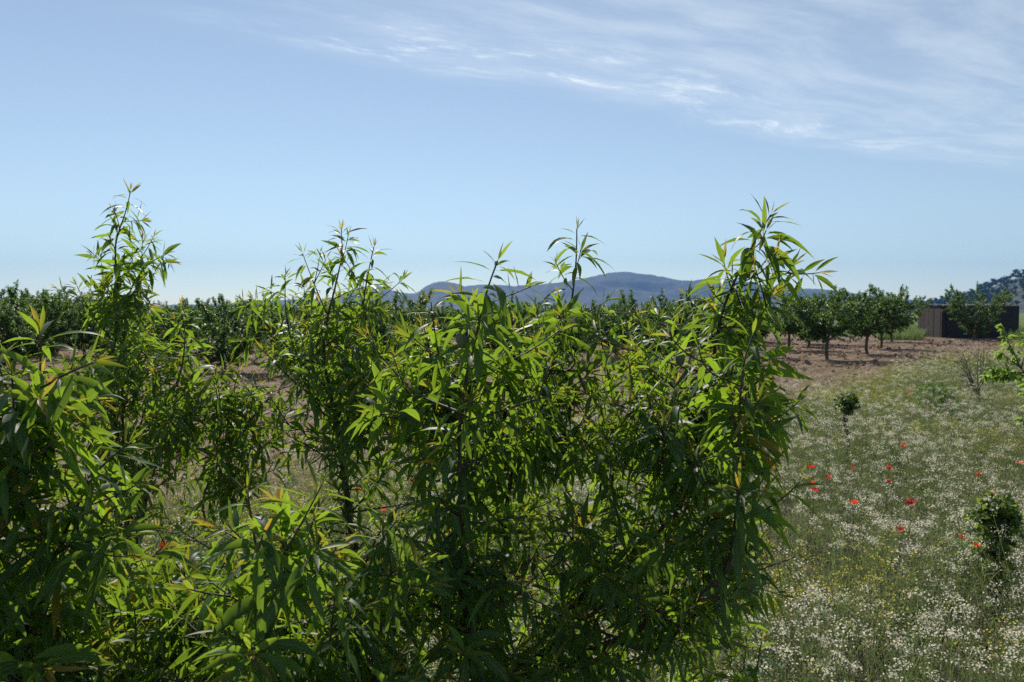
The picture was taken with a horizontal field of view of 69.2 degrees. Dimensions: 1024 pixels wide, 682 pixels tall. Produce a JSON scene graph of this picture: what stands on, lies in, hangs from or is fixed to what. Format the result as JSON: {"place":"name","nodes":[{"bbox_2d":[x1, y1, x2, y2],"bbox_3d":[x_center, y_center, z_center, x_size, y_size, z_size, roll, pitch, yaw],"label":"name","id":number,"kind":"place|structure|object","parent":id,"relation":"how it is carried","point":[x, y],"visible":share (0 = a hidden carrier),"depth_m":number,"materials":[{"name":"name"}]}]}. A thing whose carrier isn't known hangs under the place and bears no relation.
{"place":"outdoors","nodes":[
{"label":"outdoors","id":0,"kind":"place"},
{"bbox_2d":[0,312,1023,681],"bbox_3d":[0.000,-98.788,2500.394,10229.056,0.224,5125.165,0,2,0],"label":"ground","id":1,"kind":"structure","parent":0,"point":[834,360],"depth_m":8.13,"materials":[{"name":"plant"}]},
{"bbox_2d":[0,296,42,333],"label":"almond tree","id":2,"kind":"object","parent":1,"relation":"on","point":[35,300],"visible":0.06,"depth_m":26.77,"materials":[{"name":"green plant"}]},
{"bbox_2d":[3,286,51,341],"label":"almond tree","id":3,"kind":"object","parent":1,"relation":"on","point":[32,297],"visible":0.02,"depth_m":33.32,"materials":[{"name":"green plant"}]},
{"bbox_2d":[0,280,97,368],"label":"almond tree","id":4,"kind":"object","parent":1,"relation":"on","point":[13,320],"visible":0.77,"depth_m":22.21,"materials":[{"name":"green plant"}]},
{"bbox_2d":[17,288,92,353],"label":"almond tree","id":5,"kind":"object","parent":1,"relation":"on","point":[38,311],"visible":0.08,"depth_m":30.82,"materials":[{"name":"green plant"}]},
{"bbox_2d":[19,286,101,333],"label":"almond tree","id":6,"kind":"object","parent":1,"relation":"on","point":[64,295],"visible":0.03,"depth_m":37.74,"materials":[{"name":"green plant"}]},
{"bbox_2d":[40,290,107,357],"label":"almond tree","id":7,"kind":"object","parent":1,"relation":"on","point":[83,339],"visible":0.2,"depth_m":28.21,"materials":[{"name":"green plant"}]},
{"bbox_2d":[0,304,214,681],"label":"almond tree","id":8,"kind":"object","parent":1,"relation":"on","point":[37,645],"visible":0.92,"depth_m":1.25,"materials":[{"name":"green plant"}]},
{"bbox_2d":[76,298,178,360],"bbox_3d":[-11.348,-0.180,22.113,2.716,2.414,3.100,-2,3,-42],"label":"almond tree","id":9,"kind":"object","parent":1,"relation":"on","point":[157,332],"visible":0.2,"depth_m":22.05,"materials":[{"name":"green plant"}]},
{"bbox_2d":[107,295,183,357],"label":"almond tree","id":10,"kind":"object","parent":1,"relation":"on","point":[167,314],"visible":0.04,"depth_m":26.02,"materials":[{"name":"green plant"}]},
{"bbox_2d":[43,179,251,577],"bbox_3d":[-1.337,0.571,2.700,0.571,2.347,0.914,-2,3,-41],"label":"almond tree","id":11,"kind":"object","parent":1,"relation":"on","point":[165,432],"visible":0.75,"depth_m":2.66,"materials":[{"name":"green plant"}]},
{"bbox_2d":[147,301,202,351],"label":"almond tree","id":12,"kind":"object","parent":1,"relation":"on","point":[177,338],"visible":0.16,"depth_m":31.23,"materials":[{"name":"green plant"}]},
{"bbox_2d":[158,299,209,315],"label":"almond tree","id":13,"kind":"object","parent":1,"relation":"on","point":[160,303],"visible":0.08,"depth_m":43.34,"materials":[{"name":"green plant"}]},
{"bbox_2d":[174,297,236,338],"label":"almond tree","id":14,"kind":"object","parent":1,"relation":"on","point":[187,304],"visible":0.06,"depth_m":35.90,"materials":[{"name":"green plant"}]},
{"bbox_2d":[170,294,278,371],"bbox_3d":[-8.588,-0.207,22.192,3.135,2.442,2.721,0,2,-12],"label":"almond tree","id":15,"kind":"object","parent":1,"relation":"on","point":[222,349],"visible":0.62,"depth_m":21.88,"materials":[{"name":"green plant"}]},
{"bbox_2d":[188,293,260,353],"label":"almond tree","id":16,"kind":"object","parent":1,"relation":"on","point":[207,318],"visible":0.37,"depth_m":28.48,"materials":[{"name":"green plant"}]},
{"bbox_2d":[223,308,283,346],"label":"almond tree","id":17,"kind":"object","parent":1,"relation":"on","point":[244,331],"visible":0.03,"depth_m":33.32,"materials":[{"name":"green plant"}]},
{"bbox_2d":[226,296,282,346],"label":"almond tree","id":18,"kind":"object","parent":1,"relation":"on","point":[246,306],"depth_m":38.76,"materials":[{"name":"green plant"}]},
{"bbox_2d":[235,298,312,354],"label":"almond tree","id":19,"kind":"object","parent":1,"relation":"on","point":[274,304],"visible":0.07,"depth_m":26.29,"materials":[{"name":"green plant"}]},
{"bbox_2d":[261,292,328,338],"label":"almond tree","id":20,"kind":"object","parent":1,"relation":"on","point":[289,301],"visible":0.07,"depth_m":31.72,"materials":[{"name":"green plant"}]},
{"bbox_2d":[240,290,351,373],"bbox_3d":[-6.043,-0.213,21.189,3.174,2.473,2.756,0,2,12],"label":"almond tree","id":21,"kind":"object","parent":1,"relation":"on","point":[274,321],"visible":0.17,"depth_m":21.02,"materials":[{"name":"green plant"}]},
{"bbox_2d":[307,291,398,355],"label":"almond tree","id":22,"kind":"object","parent":1,"relation":"on","point":[388,325],"visible":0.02,"depth_m":23.92,"materials":[{"name":"green plant"}]},
{"bbox_2d":[343,288,433,353],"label":"almond tree","id":23,"kind":"object","parent":1,"relation":"on","point":[406,317],"visible":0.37,"depth_m":21.63,"materials":[{"name":"green plant"}]},
{"bbox_2d":[390,300,453,329],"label":"almond tree","id":24,"kind":"object","parent":1,"relation":"on","point":[446,320],"visible":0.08,"depth_m":31.81,"materials":[{"name":"green plant"}]},
{"bbox_2d":[387,296,476,355],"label":"almond tree","id":25,"kind":"object","parent":1,"relation":"on","point":[444,313],"visible":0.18,"depth_m":27.19,"materials":[{"name":"green plant"}]},
{"bbox_2d":[74,194,838,681],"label":"almond tree","id":26,"kind":"object","parent":1,"relation":"on","point":[284,596],"visible":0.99,"depth_m":1.60,"materials":[{"name":"green plant"}]},
{"bbox_2d":[445,302,494,343],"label":"almond tree","id":27,"kind":"object","parent":1,"relation":"on","point":[450,303],"visible":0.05,"depth_m":33.60,"materials":[{"name":"green plant"}]},
{"bbox_2d":[451,298,529,353],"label":"almond tree","id":28,"kind":"object","parent":1,"relation":"on","point":[487,345],"visible":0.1,"depth_m":28.69,"materials":[{"name":"green plant"}]},
{"bbox_2d":[2,338,1016,527],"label":"soil clods","id":29,"kind":"object","parent":1,"relation":"on","point":[843,355],"visible":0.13,"depth_m":26.47,"materials":[{"name":"brown soil"}]},
{"bbox_2d":[0,339,1023,681],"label":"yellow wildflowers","id":30,"kind":"object","parent":1,"relation":"on","point":[842,583],"visible":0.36,"depth_m":4.72,"materials":[{"name":"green plant"}]},
{"bbox_2d":[2,338,1023,681],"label":"white wildflowers","id":31,"kind":"object","parent":1,"relation":"on","point":[880,522],"visible":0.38,"depth_m":5.32,"materials":[{"name":"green plant"}]},
{"bbox_2d":[467,289,571,360],"bbox_3d":[0.169,-0.414,24.491,3.377,2.630,2.931,-2,3,-34],"label":"almond tree","id":32,"kind":"object","parent":1,"relation":"on","point":[523,313],"visible":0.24,"depth_m":24.68,"materials":[{"name":"green plant"}]},
{"bbox_2d":[514,297,556,349],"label":"almond tree","id":33,"kind":"object","parent":1,"relation":"on","point":[535,306],"visible":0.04,"depth_m":32.16,"materials":[{"name":"green plant"}]},
{"bbox_2d":[521,299,565,317],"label":"almond tree","id":34,"kind":"object","parent":1,"relation":"on","point":[544,305],"visible":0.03,"depth_m":39.18,"materials":[{"name":"green plant"}]},
{"bbox_2d":[538,302,616,360],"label":"almond tree","id":35,"kind":"object","parent":1,"relation":"on","point":[587,339],"visible":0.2,"depth_m":26.77,"materials":[{"name":"green plant"}]},
{"bbox_2d":[557,307,604,347],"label":"almond tree","id":36,"kind":"object","parent":1,"relation":"on","point":[583,336],"visible":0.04,"depth_m":34.73,"materials":[{"name":"green plant"}]},
{"bbox_2d":[572,303,605,336],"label":"almond tree","id":37,"kind":"object","parent":1,"relation":"on","point":[590,311],"visible":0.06,"depth_m":42.82,"materials":[{"name":"green plant"}]},
{"bbox_2d":[583,299,649,355],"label":"almond tree","id":38,"kind":"object","parent":1,"relation":"on","point":[614,318],"visible":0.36,"depth_m":29.35,"materials":[{"name":"green plant"}]},
{"bbox_2d":[615,295,680,339],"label":"almond tree","id":39,"kind":"object","parent":1,"relation":"on","point":[666,307],"visible":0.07,"depth_m":32.41,"materials":[{"name":"green plant"}]},
{"bbox_2d":[618,287,706,355],"bbox_3d":[4.966,-0.450,24.583,3.130,2.751,2.738,1,2,21],"label":"almond tree","id":40,"kind":"object","parent":1,"relation":"on","point":[697,301],"visible":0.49,"depth_m":24.26,"materials":[{"name":"green plant"}]},
{"bbox_2d":[667,294,740,353],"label":"almond tree","id":41,"kind":"object","parent":1,"relation":"on","point":[704,320],"visible":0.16,"depth_m":27.26,"materials":[{"name":"green plant"}]},
{"bbox_2d":[708,299,778,350],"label":"almond tree","id":42,"kind":"object","parent":1,"relation":"on","point":[743,320],"visible":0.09,"depth_m":29.62,"materials":[{"name":"green plant"}]},
{"bbox_2d":[757,306,781,338],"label":"almond tree","id":43,"kind":"object","parent":1,"relation":"on","point":[766,332],"visible":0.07,"depth_m":42.76,"materials":[{"name":"green plant"}]},
{"bbox_2d":[761,292,827,345],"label":"almond tree","id":44,"kind":"object","parent":1,"relation":"on","point":[789,327],"visible":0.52,"depth_m":34.70,"materials":[{"name":"green plant"}]},
{"bbox_2d":[779,305,835,345],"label":"almond tree","id":45,"kind":"object","parent":1,"relation":"on","point":[801,337],"visible":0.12,"depth_m":38.16,"materials":[{"name":"green plant"}]},
{"bbox_2d":[809,481,814,533],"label":"poppy","id":46,"kind":"object","parent":1,"relation":"on","point":[812,503],"visible":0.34,"depth_m":5.77,"materials":[{"name":"green plant"}]},
{"bbox_2d":[808,464,816,506],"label":"poppy","id":47,"kind":"object","parent":1,"relation":"on","point":[811,466],"visible":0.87,"depth_m":6.35,"materials":[{"name":"red plant"}]},
{"bbox_2d":[810,487,817,549],"bbox_3d":[2.257,1.336,5.542,0.055,0.498,0.050,2,3,37],"label":"poppy","id":48,"kind":"object","parent":1,"relation":"on","point":[814,489],"visible":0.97,"depth_m":5.54,"materials":[{"name":"red plant"}]},
{"bbox_2d":[779,284,876,359],"bbox_3d":[11.794,-0.669,27.824,3.408,2.914,3.134,1,3,28],"label":"almond tree","id":49,"kind":"object","parent":1,"relation":"on","point":[820,329],"visible":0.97,"depth_m":27.45,"materials":[{"name":"green plant"}]},
{"bbox_2d":[833,388,860,465],"bbox_3d":[3.861,1.015,8.556,0.284,0.943,0.302,2,3,36],"label":"grapevine","id":50,"kind":"object","parent":1,"relation":"on","point":[849,404],"visible":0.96,"depth_m":8.51,"materials":[{"name":"green plant"}]},
{"bbox_2d":[850,499,856,554],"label":"poppy","id":51,"kind":"object","parent":1,"relation":"on","point":[854,501],"visible":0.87,"depth_m":5.16,"materials":[{"name":"red plant"}]},
{"bbox_2d":[821,283,907,353],"bbox_3d":[15.037,-0.927,31.926,3.810,3.113,3.129,-2,3,-43],"label":"almond tree","id":52,"kind":"object","parent":1,"relation":"on","point":[887,308],"visible":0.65,"depth_m":31.20,"materials":[{"name":"green plant"}]},
{"bbox_2d":[841,287,920,347],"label":"almond tree","id":53,"kind":"object","parent":1,"relation":"on","point":[904,307],"visible":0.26,"depth_m":35.46,"materials":[{"name":"green plant"}]},
{"bbox_2d":[886,465,892,506],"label":"poppy","id":54,"kind":"object","parent":1,"relation":"on","point":[889,466],"visible":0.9,"depth_m":6.31,"materials":[{"name":"red plant"}]},
{"bbox_2d":[896,526,904,603],"bbox_3d":[2.365,1.387,4.532,0.046,0.515,0.045,-2,3,-39],"label":"poppy","id":55,"kind":"object","parent":1,"relation":"on","point":[900,528],"visible":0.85,"depth_m":4.52,"materials":[{"name":"red plant"}]},
{"bbox_2d":[873,294,932,341],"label":"almond tree","id":56,"kind":"object","parent":1,"relation":"on","point":[908,322],"visible":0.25,"depth_m":41.02,"materials":[{"name":"green plant"}]},
{"bbox_2d":[905,498,916,548],"bbox_3d":[2.783,1.351,5.188,0.058,0.504,0.075,-2,3,-35],"label":"poppy","id":57,"kind":"object","parent":1,"relation":"on","point":[909,501],"visible":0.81,"depth_m":5.19,"materials":[{"name":"red plant"}]},
{"bbox_2d":[911,382,961,417],"bbox_3d":[7.149,1.013,12.580,0.832,0.673,0.844,0,2,0],"label":"leafy weed","id":58,"kind":"object","parent":1,"relation":"on","point":[938,396],"visible":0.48,"depth_m":12.50,"materials":[{"name":"green plant"}]},
{"bbox_2d":[877,324,1023,340],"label":"tall weeds","id":59,"kind":"object","parent":1,"relation":"on","point":[911,332],"visible":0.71,"depth_m":45.22,"materials":[{"name":"green plant"}]},
{"bbox_2d":[958,534,966,608],"bbox_3d":[2.658,1.399,4.389,0.043,0.518,0.040,-1,3,-30],"label":"poppy","id":60,"kind":"object","parent":1,"relation":"on","point":[960,535],"visible":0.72,"depth_m":4.38,"materials":[{"name":"green plant"}]},
{"bbox_2d":[918,304,1018,337],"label":"wooden shed","id":61,"kind":"structure","parent":1,"relation":"on","point":[935,321],"depth_m":48.42,"materials":[{"name":"wood"}]},
{"bbox_2d":[946,309,958,337],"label":"door","id":62,"kind":"structure","parent":61,"relation":"in","point":[952,329],"depth_m":48.40,"materials":[{"name":"wood"}]},
{"bbox_2d":[941,340,995,410],"bbox_3d":[8.103,0.616,13.171,0.643,1.387,0.873,0,2,0],"label":"bare shrub","id":63,"kind":"object","parent":1,"relation":"on","point":[972,382],"visible":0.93,"depth_m":13.06,"materials":[{"name":"brown plant"}]},
{"bbox_2d":[941,281,1017,339],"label":"almond tree","id":64,"kind":"object","parent":1,"relation":"on","point":[990,316],"visible":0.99,"depth_m":45.20,"materials":[{"name":"green plant"}]},
{"bbox_2d":[973,542,986,628],"bbox_3d":[2.665,1.405,4.224,0.082,0.519,0.045,2,3,43],"label":"poppy","id":65,"kind":"object","parent":1,"relation":"on","point":[977,544],"visible":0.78,"depth_m":4.22,"materials":[{"name":"green plant"}]},
{"bbox_2d":[941,532,1020,589],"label":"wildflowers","id":66,"kind":"object","parent":1,"relation":"on","point":[972,539],"visible":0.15,"depth_m":4.94,"materials":[{"name":"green plant"}]},
{"bbox_2d":[963,488,1023,616],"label":"shrub","id":67,"kind":"object","parent":1,"relation":"on","point":[1006,513],"visible":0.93,"depth_m":4.35,"materials":[{"name":"green plant"}]},
{"bbox_2d":[978,323,1023,428],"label":"almond tree","id":68,"kind":"object","parent":1,"relation":"on","point":[995,373],"visible":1,"depth_m":7.11,"materials":[{"name":"green plant"}]},
{"bbox_2d":[0,0,1023,305],"label":"sky","id":69,"kind":"structure","parent":0,"point":[891,132],"materials":[{"name":"blue"}]},
{"bbox_2d":[1,346,1023,681],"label":"meadow grass","id":70,"kind":"structure","parent":0,"point":[885,506],"depth_m":5.76,"materials":[{"name":"plant"}]},
{"bbox_2d":[146,272,945,311],"bbox_3d":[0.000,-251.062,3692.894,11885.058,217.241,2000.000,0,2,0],"label":"mountains","id":71,"kind":"structure","parent":0,"point":[644,287],"depth_m":3527.62,"materials":[{"name":"blue stone"}]},
{"bbox_2d":[906,277,1023,312],"bbox_3d":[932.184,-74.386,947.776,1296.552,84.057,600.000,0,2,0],"label":"pine hill","id":72,"kind":"structure","parent":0,"point":[1020,299],"depth_m":813.58,"materials":[{"name":"green plant"}]}
]}

